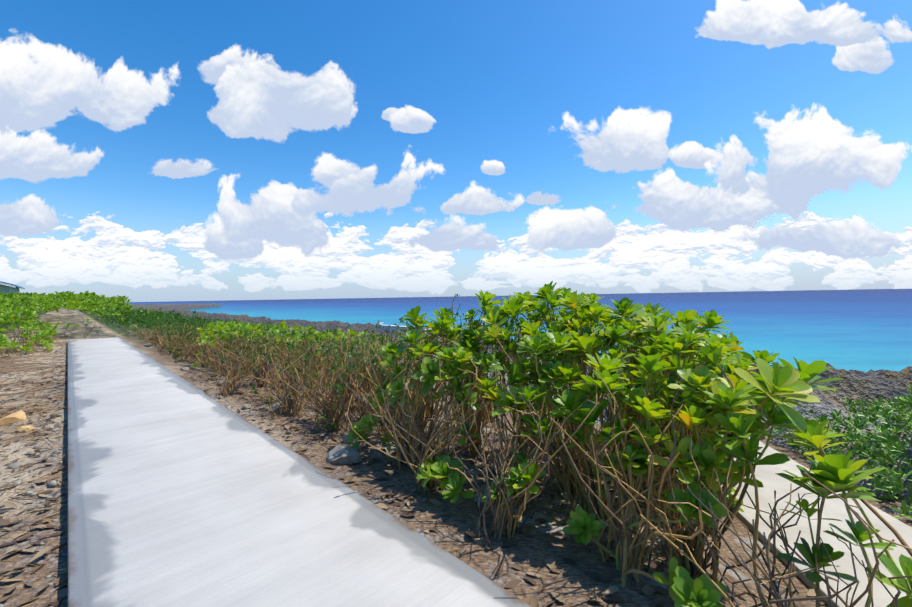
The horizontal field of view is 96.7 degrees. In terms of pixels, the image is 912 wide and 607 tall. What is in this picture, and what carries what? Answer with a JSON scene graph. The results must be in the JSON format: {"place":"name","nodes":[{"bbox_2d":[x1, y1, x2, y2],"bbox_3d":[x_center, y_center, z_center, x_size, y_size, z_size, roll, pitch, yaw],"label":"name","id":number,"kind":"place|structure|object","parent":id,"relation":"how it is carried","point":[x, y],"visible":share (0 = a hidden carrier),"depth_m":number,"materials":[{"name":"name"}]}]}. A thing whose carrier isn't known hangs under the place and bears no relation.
{"place":"outdoors","nodes":[
{"label":"outdoors","id":0,"kind":"place"},
{"bbox_2d":[0,194,61,236],"bbox_3d":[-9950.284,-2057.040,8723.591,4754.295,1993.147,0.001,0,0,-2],"label":"cloud","id":1,"kind":"structure","parent":0,"point":[31,214],"depth_m":8745.60,"materials":[{"name":"white"}]},
{"bbox_2d":[0,112,150,182],"bbox_3d":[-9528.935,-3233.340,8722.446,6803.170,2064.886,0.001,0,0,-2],"label":"cloud","id":2,"kind":"structure","parent":0,"point":[36,156],"depth_m":8739.77,"materials":[{"name":"white"}]},
{"bbox_2d":[0,36,178,133],"bbox_3d":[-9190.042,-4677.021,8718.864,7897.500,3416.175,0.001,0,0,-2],"label":"cloud","id":3,"kind":"structure","parent":0,"point":[42,85],"depth_m":8741.86,"materials":[{"name":"white"}]},
{"bbox_2d":[152,157,212,178],"bbox_3d":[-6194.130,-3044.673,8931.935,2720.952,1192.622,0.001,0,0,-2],"label":"cloud","id":4,"kind":"structure","parent":0,"point":[179,168],"depth_m":8936.37,"materials":[{"name":"white"}]},
{"bbox_2d":[181,194,315,259],"bbox_3d":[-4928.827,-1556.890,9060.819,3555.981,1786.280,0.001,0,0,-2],"label":"cloud","id":5,"kind":"structure","parent":0,"point":[218,245],"depth_m":9053.03,"materials":[{"name":"white"}]},
{"bbox_2d":[198,46,300,84],"bbox_3d":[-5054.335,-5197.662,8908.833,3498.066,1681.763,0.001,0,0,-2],"label":"cloud","id":6,"kind":"structure","parent":0,"point":[212,70],"depth_m":8905.86,"materials":[{"name":"white"}]},
{"bbox_2d":[148,54,353,141],"bbox_3d":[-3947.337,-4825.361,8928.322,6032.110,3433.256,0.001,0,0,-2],"label":"cloud","id":7,"kind":"structure","parent":0,"point":[265,98],"depth_m":8926.21,"materials":[{"name":"white"}]},
{"bbox_2d":[217,175,386,256],"bbox_3d":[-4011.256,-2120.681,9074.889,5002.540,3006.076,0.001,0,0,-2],"label":"cloud","id":8,"kind":"structure","parent":0,"point":[268,215],"depth_m":9070.94,"materials":[{"name":"white"}]},
{"bbox_2d":[266,104,357,143],"bbox_3d":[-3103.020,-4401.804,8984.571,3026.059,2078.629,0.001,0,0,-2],"label":"cloud","id":9,"kind":"structure","parent":0,"point":[316,125],"depth_m":8992.25,"materials":[{"name":"white"}]},
{"bbox_2d":[292,152,396,208],"bbox_3d":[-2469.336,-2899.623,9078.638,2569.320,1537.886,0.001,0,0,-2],"label":"cloud","id":10,"kind":"structure","parent":0,"point":[329,170],"depth_m":9070.77,"materials":[{"name":"white"}]},
{"bbox_2d":[291,152,443,216],"bbox_3d":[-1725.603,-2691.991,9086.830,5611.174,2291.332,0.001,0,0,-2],"label":"cloud","id":11,"kind":"structure","parent":0,"point":[349,194],"depth_m":9075.28,"materials":[{"name":"white"}]},
{"bbox_2d":[381,108,398,120],"bbox_3d":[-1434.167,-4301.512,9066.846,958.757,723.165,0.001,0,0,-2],"label":"cloud","id":12,"kind":"structure","parent":0,"point":[387,113],"depth_m":9063.81,"materials":[{"name":"white"}]},
{"bbox_2d":[388,106,435,133],"bbox_3d":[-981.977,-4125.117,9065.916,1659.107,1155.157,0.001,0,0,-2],"label":"cloud","id":13,"kind":"structure","parent":0,"point":[409,119],"depth_m":9065.41,"materials":[{"name":"white"}]},
{"bbox_2d":[328,197,554,251],"bbox_3d":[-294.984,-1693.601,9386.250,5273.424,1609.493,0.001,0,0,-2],"label":"cloud","id":14,"kind":"structure","parent":0,"point":[455,233],"depth_m":9395.76,"materials":[{"name":"white"}]},
{"bbox_2d":[0,304,911,606],"bbox_3d":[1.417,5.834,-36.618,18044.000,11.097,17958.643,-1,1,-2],"label":"ground","id":15,"kind":"structure","parent":0,"point":[570,582],"depth_m":3.69,"materials":[{"name":"brown soil"}]},
{"bbox_2d":[0,281,24,316],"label":"house","id":16,"kind":"structure","parent":15,"relation":"on","point":[5,287],"depth_m":44.15,"materials":[{"name":"green"}]},
{"bbox_2d":[0,410,25,424],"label":"ochre stone","id":17,"kind":"object","parent":15,"relation":"on","point":[15,417],"visible":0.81,"depth_m":6.10,"materials":[{"name":"beige stone"}]},
{"bbox_2d":[15,425,34,431],"bbox_3d":[-6.008,1.757,5.647,0.207,0.113,0.154,5,-14,-32],"label":"ochre stone","id":18,"kind":"object","parent":15,"relation":"on","point":[27,428],"visible":0.77,"depth_m":5.61,"materials":[{"name":"beige stone"}]},
{"bbox_2d":[0,346,66,606],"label":"coral rubble","id":19,"kind":"object","parent":15,"relation":"on","point":[53,483],"visible":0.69,"depth_m":4.38,"materials":[{"name":"stone"}]},
{"bbox_2d":[0,348,67,606],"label":"dead twigs","id":20,"kind":"object","parent":15,"relation":"on","point":[32,391],"visible":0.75,"depth_m":6.83,"materials":[{"name":"brown wood"}]},
{"bbox_2d":[0,291,133,351],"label":"shrubs","id":21,"kind":"object","parent":15,"relation":"on","point":[28,305],"visible":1,"depth_m":19.91,"materials":[{"name":"green plant"}]},
{"bbox_2d":[0,313,139,358],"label":"shrub stems","id":22,"kind":"object","parent":15,"relation":"on","point":[23,342],"visible":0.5,"depth_m":15.72,"materials":[{"name":"plant"}]},
{"bbox_2d":[77,306,240,337],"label":"bushes","id":23,"kind":"object","parent":15,"relation":"on","point":[139,316],"visible":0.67,"depth_m":26.37,"materials":[{"name":"green plant"}]},
{"bbox_2d":[180,367,188,370],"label":"stone","id":24,"kind":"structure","parent":15,"relation":"on","point":[184,369],"depth_m":10.63,"materials":[{"name":"stone"}]},
{"bbox_2d":[217,378,230,385],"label":"stone","id":25,"kind":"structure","parent":15,"relation":"on","point":[218,383],"depth_m":8.58,"materials":[{"name":"stone"}]},
{"bbox_2d":[242,404,250,409],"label":"stone","id":26,"kind":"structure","parent":15,"relation":"on","point":[246,406],"depth_m":6.66,"materials":[{"name":"stone"}]},
{"bbox_2d":[138,318,411,395],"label":"bushes","id":27,"kind":"object","parent":15,"relation":"on","point":[243,329],"visible":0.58,"depth_m":10.39,"materials":[{"name":"green plant"}]},
{"bbox_2d":[271,401,284,413],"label":"stone","id":28,"kind":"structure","parent":15,"relation":"on","point":[274,406],"depth_m":6.49,"materials":[{"name":"stone"}]},
{"bbox_2d":[68,337,531,606],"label":"walkway","id":29,"kind":"structure","parent":15,"relation":"on","point":[182,492],"depth_m":3.08,"materials":[{"name":"concrete"}]},
{"bbox_2d":[326,446,362,464],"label":"rock","id":30,"kind":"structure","parent":15,"relation":"on","point":[341,455],"depth_m":4.45,"materials":[{"name":"stone"}]},
{"bbox_2d":[343,434,354,443],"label":"stone","id":31,"kind":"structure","parent":15,"relation":"on","point":[345,439],"depth_m":5.18,"materials":[{"name":"stone"}]},
{"bbox_2d":[376,322,431,332],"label":"sea wall","id":32,"kind":"structure","parent":15,"relation":"on","point":[392,327],"depth_m":35.74,"materials":[{"name":"grey concrete"}]},
{"bbox_2d":[0,366,826,606],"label":"dry leaves","id":33,"kind":"object","parent":15,"relation":"on","point":[648,589],"visible":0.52,"depth_m":3.42,"materials":[{"name":"brown plant"}]},
{"bbox_2d":[474,485,498,504],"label":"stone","id":34,"kind":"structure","parent":15,"relation":"on","point":[485,494],"depth_m":3.61,"materials":[{"name":"stone"}]},
{"bbox_2d":[122,304,911,505],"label":"ironshore rocks","id":35,"kind":"object","parent":15,"relation":"on","point":[854,385],"visible":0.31,"depth_m":8.59,"materials":[{"name":"grey stone"}]},
{"bbox_2d":[129,319,911,606],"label":"bare twigs","id":36,"kind":"object","parent":15,"relation":"on","point":[778,600],"visible":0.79,"depth_m":3.10,"materials":[{"name":"brown plant"}]},
{"bbox_2d":[144,294,911,606],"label":"bush branches","id":37,"kind":"object","parent":15,"relation":"on","point":[698,543],"visible":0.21,"depth_m":4.04,"materials":[{"name":"plant"}]},
{"bbox_2d":[260,281,911,606],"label":"bush leaves","id":38,"kind":"object","parent":15,"relation":"on","point":[788,382],"visible":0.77,"depth_m":3.18,"materials":[{"name":"green plant"}]},
{"bbox_2d":[769,384,911,518],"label":"bush","id":39,"kind":"object","parent":15,"relation":"on","point":[905,401],"visible":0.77,"depth_m":5.75,"materials":[{"name":"green plant"}]},
{"bbox_2d":[0,211,911,293],"bbox_3d":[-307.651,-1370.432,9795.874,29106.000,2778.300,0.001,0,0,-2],"label":"cloud","id":40,"kind":"structure","parent":0,"point":[661,252],"depth_m":9781.68,"materials":[{"name":"white"}]},
{"bbox_2d":[0,0,911,301],"label":"sky","id":41,"kind":"structure","parent":0,"point":[498,80],"materials":[{"name":"blue"}]},
{"bbox_2d":[409,180,523,214],"bbox_3d":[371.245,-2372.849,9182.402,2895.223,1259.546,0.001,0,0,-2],"label":"cloud","id":42,"kind":"structure","parent":0,"point":[473,199],"depth_m":9185.94,"materials":[{"name":"white"}]},
{"bbox_2d":[481,160,504,175],"bbox_3d":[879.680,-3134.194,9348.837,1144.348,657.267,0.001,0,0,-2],"label":"cloud","id":43,"kind":"structure","parent":0,"point":[494,167],"depth_m":9348.31,"materials":[{"name":"white"}]},
{"bbox_2d":[122,289,911,372],"bbox_3d":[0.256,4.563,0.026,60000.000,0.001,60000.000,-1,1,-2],"label":"sea","id":44,"kind":"structure","parent":0,"point":[865,330],"depth_m":92.83,"materials":[{"name":"blue liquid"}]},
{"bbox_2d":[491,191,559,213],"bbox_3d":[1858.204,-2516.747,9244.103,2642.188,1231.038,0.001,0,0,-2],"label":"cloud","id":45,"kind":"structure","parent":0,"point":[537,198],"depth_m":9246.27,"materials":[{"name":"white"}]},
{"bbox_2d":[506,190,661,250],"bbox_3d":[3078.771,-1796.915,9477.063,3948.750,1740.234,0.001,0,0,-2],"label":"cloud","id":46,"kind":"structure","parent":0,"point":[578,228],"depth_m":9463.71,"materials":[{"name":"white"}]},
{"bbox_2d":[522,107,670,194],"bbox_3d":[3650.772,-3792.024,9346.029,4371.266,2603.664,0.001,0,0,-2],"label":"cloud","id":47,"kind":"structure","parent":0,"point":[624,141],"depth_m":9354.82,"materials":[{"name":"white"}]},
{"bbox_2d":[550,144,833,232],"bbox_3d":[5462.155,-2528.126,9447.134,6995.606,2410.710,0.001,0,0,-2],"label":"cloud","id":48,"kind":"structure","parent":0,"point":[670,198],"depth_m":9452.53,"materials":[{"name":"white"}]},
{"bbox_2d":[669,141,714,168],"bbox_3d":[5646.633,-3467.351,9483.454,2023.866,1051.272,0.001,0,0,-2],"label":"cloud","id":49,"kind":"structure","parent":0,"point":[693,154],"depth_m":9478.52,"materials":[{"name":"white"}]},
{"bbox_2d":[696,29,759,44],"bbox_3d":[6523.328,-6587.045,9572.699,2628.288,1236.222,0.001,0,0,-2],"label":"cloud","id":50,"kind":"structure","parent":0,"point":[753,42],"depth_m":9573.84,"materials":[{"name":"white"}]},
{"bbox_2d":[681,134,821,231],"bbox_3d":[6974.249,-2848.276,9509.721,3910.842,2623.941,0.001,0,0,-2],"label":"cloud","id":51,"kind":"structure","parent":0,"point":[754,178],"depth_m":9510.78,"materials":[{"name":"white"}]},
{"bbox_2d":[666,103,911,219],"bbox_3d":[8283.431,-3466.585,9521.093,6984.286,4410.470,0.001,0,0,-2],"label":"cloud","id":52,"kind":"structure","parent":0,"point":[818,152],"depth_m":9521.24,"materials":[{"name":"white"}]},
{"bbox_2d":[691,204,901,258],"bbox_3d":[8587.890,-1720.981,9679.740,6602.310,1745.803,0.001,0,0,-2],"label":"cloud","id":53,"kind":"structure","parent":0,"point":[855,236],"depth_m":9694.24,"materials":[{"name":"white"}]},
{"bbox_2d":[698,0,911,48],"bbox_3d":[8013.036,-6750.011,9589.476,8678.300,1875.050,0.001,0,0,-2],"label":"cloud","id":54,"kind":"structure","parent":0,"point":[769,24],"depth_m":9586.93,"materials":[{"name":"white"}]},
{"bbox_2d":[721,436,911,606],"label":"path","id":55,"kind":"structure","parent":0,"point":[772,481],"depth_m":4.12,"materials":[{"name":"beige concrete"}]},
{"bbox_2d":[832,36,892,73],"bbox_3d":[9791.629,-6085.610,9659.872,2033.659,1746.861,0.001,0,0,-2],"label":"cloud","id":56,"kind":"structure","parent":0,"point":[873,56],"depth_m":9658.52,"materials":[{"name":"white"}]}
]}

